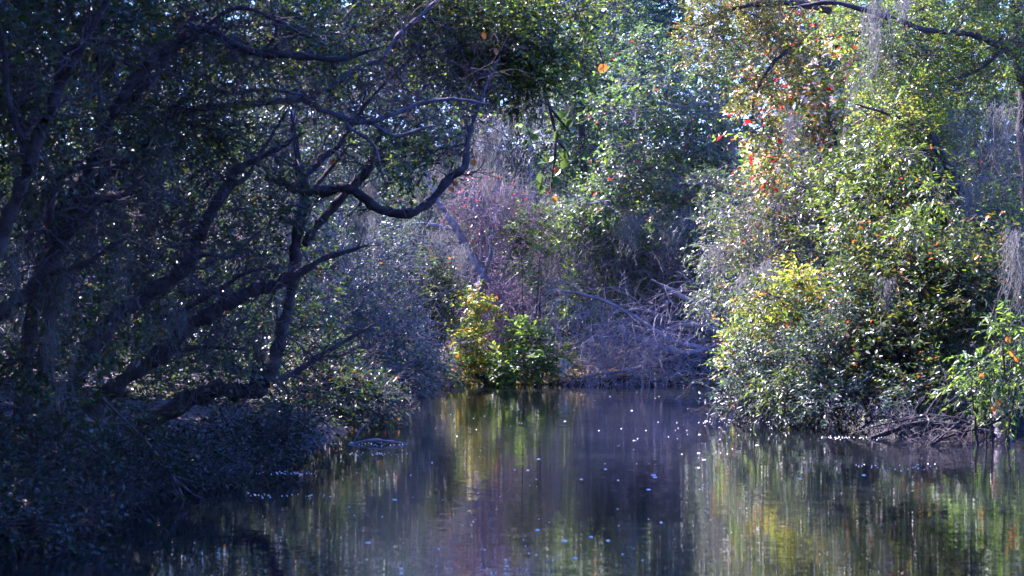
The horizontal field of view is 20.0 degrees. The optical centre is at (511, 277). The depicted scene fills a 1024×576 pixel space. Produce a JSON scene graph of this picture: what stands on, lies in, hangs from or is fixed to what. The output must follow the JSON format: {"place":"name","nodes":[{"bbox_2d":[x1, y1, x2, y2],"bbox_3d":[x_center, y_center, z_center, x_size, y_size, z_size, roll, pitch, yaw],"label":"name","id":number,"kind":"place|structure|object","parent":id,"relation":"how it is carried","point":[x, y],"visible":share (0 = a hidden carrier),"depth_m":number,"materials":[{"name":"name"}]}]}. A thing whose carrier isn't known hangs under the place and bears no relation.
{"place":"outdoors","nodes":[
{"label":"outdoors","id":0,"kind":"place"},
{"bbox_2d":[0,384,1023,575],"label":"water","id":1,"kind":"structure","parent":0,"point":[835,511],"depth_m":25.66,"materials":[{"name":"black liquid"}]},
{"bbox_2d":[101,397,204,500],"bbox_3d":[-3.214,1.544,26.001,0.936,0.954,0.041,0,0,0],"label":"fallen stick","id":2,"kind":"object","parent":1,"relation":"on","point":[175,480],"visible":0.71,"depth_m":25.99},
{"bbox_2d":[820,359,994,441],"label":"dipping branch","id":3,"kind":"object","parent":1,"relation":"in","point":[903,427],"visible":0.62,"depth_m":35.98,"materials":[{"name":"brown plant"}]},
{"bbox_2d":[888,355,1013,447],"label":"dipping branch","id":4,"kind":"object","parent":1,"relation":"in","point":[975,429],"visible":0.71,"depth_m":34.59,"materials":[{"name":"brown plant"}]},
{"bbox_2d":[991,363,1012,441],"bbox_3d":[5.976,1.529,35.382,0.263,0.979,0.220,0,0,0],"label":"mossy stump","id":5,"kind":"object","parent":1,"relation":"on","point":[999,434],"visible":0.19,"depth_m":35.33,"materials":[{"name":"wood"}]},
{"bbox_2d":[0,147,1023,523],"bbox_3d":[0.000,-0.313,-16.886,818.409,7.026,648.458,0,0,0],"label":"ground","id":6,"kind":"structure","parent":0,"point":[348,421],"depth_m":39.89,"materials":[{"name":"brown soil"}]},
{"bbox_2d":[0,0,136,341],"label":"understorey bush","id":7,"kind":"object","parent":6,"relation":"on","point":[48,132],"visible":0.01,"depth_m":45.85,"materials":[{"name":"green plant"}]},
{"bbox_2d":[0,390,168,557],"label":"bush","id":8,"kind":"object","parent":6,"relation":"on","point":[77,524],"visible":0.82,"depth_m":21.46,"materials":[{"name":"green plant"}]},
{"bbox_2d":[0,0,172,172],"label":"evergreen oak","id":9,"kind":"object","parent":6,"relation":"on","point":[37,41],"visible":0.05,"depth_m":35.58,"materials":[{"name":"green plant"}]},
{"bbox_2d":[0,0,172,152],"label":"evergreen oak","id":10,"kind":"object","parent":6,"relation":"on","point":[20,58],"visible":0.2,"depth_m":30.92,"materials":[{"name":"green plant"}]},
{"bbox_2d":[0,132,190,372],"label":"understorey bush","id":11,"kind":"object","parent":6,"relation":"on","point":[20,330],"visible":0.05,"depth_m":42.56,"materials":[{"name":"green plant"}]},
{"bbox_2d":[0,67,202,475],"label":"leaning tree","id":12,"kind":"object","parent":6,"relation":"on","point":[69,230],"visible":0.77,"depth_m":25.42,"materials":[{"name":"green plant"}]},
{"bbox_2d":[0,237,43,352],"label":"hanging moss","id":13,"kind":"object","parent":12,"relation":"hanging from","point":[12,270],"visible":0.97,"depth_m":24.00,"materials":[{"name":"plant"}]},
{"bbox_2d":[32,318,65,394],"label":"hanging moss","id":14,"kind":"object","parent":12,"relation":"hanging from","point":[47,336],"visible":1,"depth_m":24.48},
{"bbox_2d":[31,253,88,381],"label":"hanging moss","id":15,"kind":"object","parent":12,"relation":"hanging from","point":[67,282],"visible":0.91,"depth_m":24.95,"materials":[{"name":"plant"}]},
{"bbox_2d":[51,369,78,430],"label":"hanging moss","id":16,"kind":"object","parent":12,"relation":"hanging from","point":[61,386],"visible":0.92,"depth_m":24.49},
{"bbox_2d":[81,249,147,380],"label":"hanging moss","id":17,"kind":"object","parent":12,"relation":"hanging from","point":[118,289],"visible":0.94,"depth_m":25.49,"materials":[{"name":"plant"}]},
{"bbox_2d":[137,126,181,224],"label":"hanging moss","id":18,"kind":"object","parent":12,"relation":"hanging from","point":[159,159],"visible":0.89,"depth_m":26.48,"materials":[{"name":"plant"}]},
{"bbox_2d":[146,297,207,392],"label":"hanging moss","id":19,"kind":"object","parent":12,"relation":"hanging from","point":[176,319],"visible":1,"depth_m":26.46,"materials":[{"name":"plant"}]},
{"bbox_2d":[0,0,205,259],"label":"leaning tree","id":20,"kind":"object","parent":6,"relation":"on","point":[77,50],"visible":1,"depth_m":23.86,"materials":[{"name":"green plant"}]},
{"bbox_2d":[0,386,232,538],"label":"bush","id":21,"kind":"object","parent":6,"relation":"on","point":[174,466],"visible":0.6,"depth_m":24.10,"materials":[{"name":"green plant"}]},
{"bbox_2d":[7,0,337,357],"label":"understorey bush","id":22,"kind":"object","parent":6,"relation":"on","point":[78,157],"visible":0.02,"depth_m":46.86,"materials":[{"name":"green plant"}]},
{"bbox_2d":[8,70,355,448],"bbox_3d":[-3.144,-0.154,28.256,3.324,3.978,4.244,0,0,0],"label":"leaning tree","id":23,"kind":"object","parent":6,"relation":"on","point":[184,269],"visible":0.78,"depth_m":27.84,"materials":[{"name":"green plant"}]},
{"bbox_2d":[40,164,341,371],"bbox_3d":[-4.958,0.964,43.737,4.705,5.629,4.393,0,0,0],"label":"understorey bush","id":24,"kind":"object","parent":6,"relation":"on","point":[192,300],"visible":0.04,"depth_m":43.77,"materials":[{"name":"green plant"}]},
{"bbox_2d":[73,392,316,498],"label":"bush","id":25,"kind":"object","parent":6,"relation":"on","point":[203,482],"visible":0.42,"depth_m":27.62,"materials":[{"name":"green plant"}]},
{"bbox_2d":[2,0,397,453],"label":"leaning tree","id":26,"kind":"object","parent":6,"relation":"on","point":[193,34],"visible":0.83,"depth_m":27.74,"materials":[{"name":"green plant"}]},
{"bbox_2d":[97,5,100,181],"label":"hanging vine","id":27,"kind":"object","parent":26,"relation":"hanging from","point":[99,87],"visible":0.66,"depth_m":26.49,"materials":[{"name":"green plant"}]},
{"bbox_2d":[0,0,408,430],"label":"evergreen tree","id":28,"kind":"object","parent":6,"relation":"on","point":[172,391],"visible":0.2,"depth_m":37.02,"materials":[{"name":"green plant"}]},
{"bbox_2d":[360,213,380,258],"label":"hanging moss","id":29,"kind":"object","parent":28,"relation":"hanging from","point":[372,228],"visible":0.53,"depth_m":39.95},
{"bbox_2d":[0,350,417,503],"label":"bank litter","id":30,"kind":"object","parent":6,"relation":"on","point":[159,398],"visible":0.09,"depth_m":33.40,"materials":[{"name":"brown plant"}]},
{"bbox_2d":[0,1,425,346],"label":"tall tree","id":31,"kind":"object","parent":6,"relation":"on","point":[182,239],"visible":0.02,"depth_m":56.23,"materials":[{"name":"green plant"}]},
{"bbox_2d":[48,191,416,452],"bbox_3d":[-3.295,0.725,29.332,3.666,3.284,3.736,0,0,-27],"label":"leaning tree","id":32,"kind":"object","parent":6,"relation":"on","point":[207,314],"visible":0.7,"depth_m":29.03,"materials":[{"name":"green plant"}]},
{"bbox_2d":[12,0,496,422],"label":"leaning tree","id":33,"kind":"object","parent":6,"relation":"on","point":[360,121],"visible":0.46,"depth_m":29.48,"materials":[{"name":"green plant"}]},
{"bbox_2d":[161,370,351,467],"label":"bush","id":34,"kind":"object","parent":6,"relation":"on","point":[288,423],"visible":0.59,"depth_m":32.02,"materials":[{"name":"green plant"}]},
{"bbox_2d":[251,394,280,452],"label":"hanging moss","id":35,"kind":"object","parent":34,"relation":"hanging from","point":[266,413],"visible":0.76,"depth_m":31.95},
{"bbox_2d":[187,6,407,376],"bbox_3d":[-3.298,-1.125,42.572,3.570,5.960,4.239,0,0,0],"label":"pale trunked tree","id":36,"kind":"object","parent":6,"relation":"on","point":[324,180],"visible":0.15,"depth_m":42.89,"materials":[{"name":"green plant"}]},
{"bbox_2d":[197,163,446,374],"bbox_3d":[-3.547,0.496,51.360,5.026,5.306,5.038,0,0,0],"label":"understorey bush","id":37,"kind":"object","parent":6,"relation":"on","point":[384,218],"visible":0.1,"depth_m":51.58,"materials":[{"name":"green plant"}]},
{"bbox_2d":[393,216,423,269],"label":"hanging moss","id":38,"kind":"object","parent":37,"relation":"hanging from","point":[416,232],"visible":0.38,"depth_m":51.99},
{"bbox_2d":[416,228,452,273],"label":"hanging moss","id":39,"kind":"object","parent":37,"relation":"hanging from","point":[435,240],"visible":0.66,"depth_m":51.95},
{"bbox_2d":[440,242,475,290],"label":"hanging moss","id":40,"kind":"object","parent":37,"relation":"hanging from","point":[465,252],"visible":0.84,"depth_m":52.96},
{"bbox_2d":[268,330,440,427],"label":"bush","id":41,"kind":"object","parent":6,"relation":"on","point":[386,402],"visible":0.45,"depth_m":38.74,"materials":[{"name":"green plant"}]},
{"bbox_2d":[228,1,485,362],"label":"tree","id":42,"kind":"object","parent":6,"relation":"on","point":[383,164],"visible":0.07,"depth_m":50.26,"materials":[{"name":"green plant"}]},
{"bbox_2d":[262,161,472,403],"bbox_3d":[-2.335,0.164,46.202,3.574,4.337,3.834,0,0,0],"label":"dim shrub","id":43,"kind":"object","parent":6,"relation":"on","point":[372,311],"visible":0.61,"depth_m":45.83,"materials":[{"name":"green plant"}]},
{"bbox_2d":[134,0,634,428],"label":"leaning tree","id":44,"kind":"object","parent":6,"relation":"on","point":[478,45],"visible":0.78,"depth_m":31.90,"materials":[{"name":"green plant"}]},
{"bbox_2d":[342,210,372,293],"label":"hanging moss","id":45,"kind":"object","parent":44,"relation":"hanging from","point":[358,225],"visible":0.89,"depth_m":32.95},
{"bbox_2d":[361,175,393,236],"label":"hanging moss","id":46,"kind":"object","parent":44,"relation":"hanging from","point":[374,190],"visible":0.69,"depth_m":32.97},
{"bbox_2d":[510,83,557,155],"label":"hanging moss","id":47,"kind":"object","parent":44,"relation":"hanging from","point":[535,127],"visible":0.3,"depth_m":35.97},
{"bbox_2d":[526,3,610,202],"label":"leaved sprig","id":48,"kind":"object","parent":44,"relation":"attached to","point":[555,171],"visible":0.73,"depth_m":34.98,"materials":[{"name":"green plant"}]},
{"bbox_2d":[338,282,508,397],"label":"bare thicket","id":49,"kind":"object","parent":6,"relation":"on","point":[439,358],"visible":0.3,"depth_m":48.58,"materials":[{"name":"grey plant"}]},
{"bbox_2d":[370,249,478,385],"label":"pale lit shrub","id":50,"kind":"object","parent":6,"relation":"on","point":[439,300],"visible":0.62,"depth_m":50.85,"materials":[{"name":"green plant"}]},
{"bbox_2d":[331,123,518,356],"bbox_3d":[-1.983,-0.757,56.821,3.522,5.390,6.021,0,0,-14],"label":"pale trunked tree","id":51,"kind":"object","parent":6,"relation":"on","point":[477,263],"visible":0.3,"depth_m":55.00,"materials":[{"name":"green plant"}]},
{"bbox_2d":[416,158,493,272],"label":"hanging moss","id":52,"kind":"object","parent":51,"relation":"hanging from","point":[453,203],"visible":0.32,"depth_m":55.99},
{"bbox_2d":[314,187,542,340],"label":"understorey bush","id":53,"kind":"object","parent":6,"relation":"on","point":[435,269],"visible":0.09,"depth_m":59.57,"materials":[{"name":"grey plant"}]},
{"bbox_2d":[288,0,619,289],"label":"tall tree","id":54,"kind":"object","parent":6,"relation":"on","point":[407,199],"visible":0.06,"depth_m":63.47,"materials":[{"name":"green plant"}]},
{"bbox_2d":[390,131,558,350],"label":"red berried shrub","id":55,"kind":"object","parent":6,"relation":"on","point":[481,223],"visible":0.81,"depth_m":54.87,"materials":[{"name":"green plant"}]},
{"bbox_2d":[462,173,550,288],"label":"hanging moss","id":56,"kind":"object","parent":55,"relation":"hanging from","point":[510,212],"visible":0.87,"depth_m":54.95,"materials":[{"name":"plant"}]},
{"bbox_2d":[423,279,526,385],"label":"yellow shrub","id":57,"kind":"object","parent":6,"relation":"on","point":[477,362],"visible":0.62,"depth_m":53.67,"materials":[{"name":"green plant"}]},
{"bbox_2d":[459,104,530,210],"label":"hanging moss","id":58,"kind":"object","parent":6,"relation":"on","point":[500,133],"visible":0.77,"depth_m":37.97,"materials":[{"name":"plant"}]},
{"bbox_2d":[464,133,502,206],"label":"hanging moss","id":59,"kind":"object","parent":58,"relation":"hanging from","point":[477,149],"visible":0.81,"depth_m":37.95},
{"bbox_2d":[364,0,636,330],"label":"tree","id":60,"kind":"object","parent":6,"relation":"on","point":[528,146],"visible":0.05,"depth_m":59.79,"materials":[{"name":"green plant"}]},
{"bbox_2d":[0,0,1023,239],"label":"wood","id":61,"kind":"object","parent":6,"relation":"on","point":[695,1],"visible":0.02,"depth_m":74.52,"materials":[{"name":"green plant"}]},
{"bbox_2d":[410,176,647,360],"bbox_3d":[0.049,0.154,55.734,4.415,4.469,3.522,0,0,-21],"label":"bare thicket","id":62,"kind":"object","parent":6,"relation":"on","point":[488,290],"visible":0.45,"depth_m":55.40,"materials":[{"name":"plant"}]},
{"bbox_2d":[477,313,587,386],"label":"green shrub","id":63,"kind":"object","parent":6,"relation":"on","point":[508,370],"visible":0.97,"depth_m":53.12,"materials":[{"name":"green plant"}]},
{"bbox_2d":[432,148,642,342],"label":"understorey bush","id":64,"kind":"object","parent":6,"relation":"on","point":[520,285],"visible":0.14,"depth_m":60.03,"materials":[{"name":"purple plant"}]},
{"bbox_2d":[501,199,574,347],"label":"climbing shrub","id":65,"kind":"object","parent":6,"relation":"on","point":[547,251],"visible":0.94,"depth_m":54.46,"materials":[{"name":"green plant"}]},
{"bbox_2d":[453,55,649,302],"bbox_3d":[1.150,-2.180,62.531,4.923,5.589,4.651,0,0,-19],"label":"understorey bush","id":66,"kind":"object","parent":6,"relation":"on","point":[537,162],"visible":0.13,"depth_m":62.68,"materials":[{"name":"green plant"}]},
{"bbox_2d":[457,364,731,383],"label":"shore litter","id":67,"kind":"object","parent":6,"relation":"on","point":[624,374],"visible":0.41,"depth_m":54.28,"materials":[{"name":"brown plant"}]},
{"bbox_2d":[519,0,672,344],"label":"vine draped tree","id":68,"kind":"object","parent":6,"relation":"on","point":[581,143],"visible":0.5,"depth_m":56.91,"materials":[{"name":"green plant"}]},
{"bbox_2d":[517,186,705,342],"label":"understorey bush","id":69,"kind":"object","parent":6,"relation":"on","point":[638,306],"visible":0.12,"depth_m":60.51,"materials":[{"name":"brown plant"}]},
{"bbox_2d":[540,0,709,234],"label":"tall tree","id":70,"kind":"object","parent":6,"relation":"on","point":[669,16],"visible":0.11,"depth_m":65.07,"materials":[{"name":"green plant"}]},
{"bbox_2d":[518,249,739,386],"bbox_3d":[2.107,0.756,53.610,4.884,2.688,3.167,0,0,0],"label":"fallen tree","id":71,"kind":"object","parent":6,"relation":"on","point":[678,353],"visible":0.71,"depth_m":53.75,"materials":[{"name":"wood"}]},
{"bbox_2d":[514,175,755,356],"bbox_3d":[2.589,-0.007,57.049,5.676,4.377,3.750,0,0,0],"label":"bare thicket","id":72,"kind":"object","parent":6,"relation":"on","point":[572,337],"visible":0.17,"depth_m":56.80,"materials":[{"name":"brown plant"}]},
{"bbox_2d":[523,167,764,351],"bbox_3d":[2.791,-0.386,55.546,5.326,3.901,3.292,0,0,0],"label":"mixed thicket","id":73,"kind":"object","parent":6,"relation":"on","point":[601,251],"visible":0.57,"depth_m":55.55,"materials":[{"name":"green plant"}]},
{"bbox_2d":[522,191,583,281],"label":"hanging moss","id":74,"kind":"object","parent":73,"relation":"hanging from","point":[551,203],"visible":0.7,"depth_m":54.97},
{"bbox_2d":[547,308,741,384],"bbox_3d":[2.577,1.490,54.988,4.173,1.967,2.114,0,0,0],"label":"bank brush","id":75,"kind":"object","parent":6,"relation":"on","point":[706,357],"visible":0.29,"depth_m":54.85,"materials":[{"name":"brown plant"}]},
{"bbox_2d":[539,21,808,342],"bbox_3d":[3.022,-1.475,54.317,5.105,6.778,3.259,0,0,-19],"label":"broadleaf tree","id":76,"kind":"object","parent":6,"relation":"on","point":[663,194],"visible":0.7,"depth_m":53.94,"materials":[{"name":"green plant"}]},
{"bbox_2d":[611,210,651,262],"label":"hanging moss","id":77,"kind":"object","parent":76,"relation":"hanging from","point":[628,221],"visible":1,"depth_m":53.44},
{"bbox_2d":[650,213,690,262],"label":"hanging moss","id":78,"kind":"object","parent":76,"relation":"hanging from","point":[669,225],"visible":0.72,"depth_m":53.48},
{"bbox_2d":[657,163,757,387],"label":"drooping shrub","id":79,"kind":"object","parent":6,"relation":"on","point":[691,226],"visible":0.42,"depth_m":51.78,"materials":[{"name":"grey plant"}]},
{"bbox_2d":[630,173,814,332],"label":"understorey bush","id":80,"kind":"object","parent":6,"relation":"on","point":[692,284],"depth_m":60.58,"materials":[{"name":"green plant"}]},
{"bbox_2d":[681,124,814,375],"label":"glossy thicket","id":81,"kind":"object","parent":6,"relation":"on","point":[716,287],"visible":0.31,"depth_m":49.45,"materials":[{"name":"green plant"}]},
{"bbox_2d":[704,244,860,388],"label":"yellow bush","id":82,"kind":"object","parent":6,"relation":"on","point":[796,275],"visible":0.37,"depth_m":43.39,"materials":[{"name":"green plant"}]},
{"bbox_2d":[695,127,884,370],"bbox_3d":[4.277,-0.277,47.188,3.908,4.369,3.054,0,0,41],"label":"tall shrub","id":83,"kind":"object","parent":6,"relation":"on","point":[779,243],"visible":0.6,"depth_m":46.87,"materials":[{"name":"green plant"}]},
{"bbox_2d":[698,242,732,285],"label":"hanging moss","id":84,"kind":"object","parent":83,"relation":"hanging from","point":[716,255],"visible":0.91,"depth_m":48.00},
{"bbox_2d":[765,105,809,178],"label":"hanging moss","id":85,"kind":"object","parent":83,"relation":"hanging from","point":[789,121],"visible":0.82,"depth_m":47.97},
{"bbox_2d":[661,0,919,219],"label":"olive oak","id":86,"kind":"object","parent":6,"relation":"on","point":[758,6],"visible":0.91,"depth_m":46.31,"materials":[{"name":"green plant"}]},
{"bbox_2d":[666,0,931,253],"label":"understorey bush","id":87,"kind":"object","parent":6,"relation":"on","point":[835,66],"visible":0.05,"depth_m":61.69,"materials":[{"name":"green plant"}]},
{"bbox_2d":[675,274,954,436],"bbox_3d":[4.208,1.350,38.884,2.626,2.797,5.542,0,0,-28],"label":"willow","id":88,"kind":"object","parent":6,"relation":"on","point":[818,411],"visible":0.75,"depth_m":38.29,"materials":[{"name":"green plant"}]},
{"bbox_2d":[680,346,788,423],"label":"dipping branch","id":89,"kind":"object","parent":88,"relation":"attached to","point":[734,409],"visible":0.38,"depth_m":39.88,"materials":[{"name":"green plant"}]},
{"bbox_2d":[712,0,918,362],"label":"red leaved tree","id":90,"kind":"object","parent":6,"relation":"on","point":[819,127],"visible":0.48,"depth_m":46.72,"materials":[{"name":"green plant"}]},
{"bbox_2d":[748,259,784,311],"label":"hanging moss","id":91,"kind":"object","parent":90,"relation":"hanging from","point":[766,269],"visible":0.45,"depth_m":44.96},
{"bbox_2d":[843,73,877,133],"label":"hanging moss","id":92,"kind":"object","parent":90,"relation":"hanging from","point":[856,90],"visible":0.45,"depth_m":43.99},
{"bbox_2d":[703,0,1023,315],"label":"tall tree","id":93,"kind":"object","parent":6,"relation":"on","point":[989,172],"visible":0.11,"depth_m":56.30,"materials":[{"name":"green plant"}]},
{"bbox_2d":[719,130,1023,430],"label":"loose shrub","id":94,"kind":"object","parent":6,"relation":"on","point":[911,217],"visible":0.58,"depth_m":38.21,"materials":[{"name":"green plant"}]},
{"bbox_2d":[766,0,1023,234],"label":"overhanging oak","id":95,"kind":"object","parent":6,"relation":"on","point":[1012,49],"visible":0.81,"depth_m":41.75,"materials":[{"name":"green plant"}]},
{"bbox_2d":[852,0,932,108],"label":"hanging moss","id":96,"kind":"object","parent":95,"relation":"hanging from","point":[873,14],"visible":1,"depth_m":39.95,"materials":[{"name":"plant"}]},
{"bbox_2d":[844,67,965,167],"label":"lime sprays","id":97,"kind":"object","parent":95,"relation":"attached to","point":[908,121],"visible":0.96,"depth_m":40.61,"materials":[{"name":"green plant"}]},
{"bbox_2d":[894,0,919,35],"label":"hanging moss","id":98,"kind":"object","parent":95,"relation":"hanging from","point":[905,4],"visible":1,"depth_m":39.98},
{"bbox_2d":[937,104,992,194],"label":"hanging moss","id":99,"kind":"object","parent":95,"relation":"hanging from","point":[958,122],"visible":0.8,"depth_m":40.99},
{"bbox_2d":[952,175,999,260],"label":"hanging moss","id":100,"kind":"object","parent":95,"relation":"hanging from","point":[972,194],"visible":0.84,"depth_m":39.99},
{"bbox_2d":[962,99,1023,236],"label":"hanging moss","id":101,"kind":"object","parent":95,"relation":"hanging from","point":[1004,135],"visible":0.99,"depth_m":40.00,"materials":[{"name":"plant"}]},
{"bbox_2d":[777,118,1023,370],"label":"green shrub","id":102,"kind":"object","parent":6,"relation":"on","point":[872,184],"visible":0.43,"depth_m":42.00,"materials":[{"name":"green plant"}]},
{"bbox_2d":[791,196,1023,431],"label":"glossy shrub","id":103,"kind":"object","parent":6,"relation":"on","point":[921,319],"visible":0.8,"depth_m":38.07,"materials":[{"name":"green plant"}]},
{"bbox_2d":[873,276,906,334],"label":"hanging moss","id":104,"kind":"object","parent":103,"relation":"hanging from","point":[888,292],"visible":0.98,"depth_m":37.96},
{"bbox_2d":[819,0,1017,198],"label":"tree leaves","id":105,"kind":"object","parent":6,"relation":"on","point":[955,25],"visible":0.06,"depth_m":61.79,"materials":[{"name":"green plant"}]},
{"bbox_2d":[913,54,1023,322],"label":"understorey bush","id":106,"kind":"object","parent":6,"relation":"on","point":[1001,179],"visible":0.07,"depth_m":59.65,"materials":[{"name":"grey plant"}]},
{"bbox_2d":[922,298,1023,443],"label":"long leaved shrub","id":107,"kind":"object","parent":6,"relation":"on","point":[1013,387],"visible":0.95,"depth_m":34.61,"materials":[{"name":"green plant"}]},
{"bbox_2d":[988,226,1023,337],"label":"hanging moss","id":108,"kind":"object","parent":107,"relation":"hanging from","point":[1013,240],"visible":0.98,"depth_m":35.99,"materials":[{"name":"plant"}]},
{"bbox_2d":[9,0,1016,151],"label":"sky","id":109,"kind":"structure","parent":0,"point":[344,0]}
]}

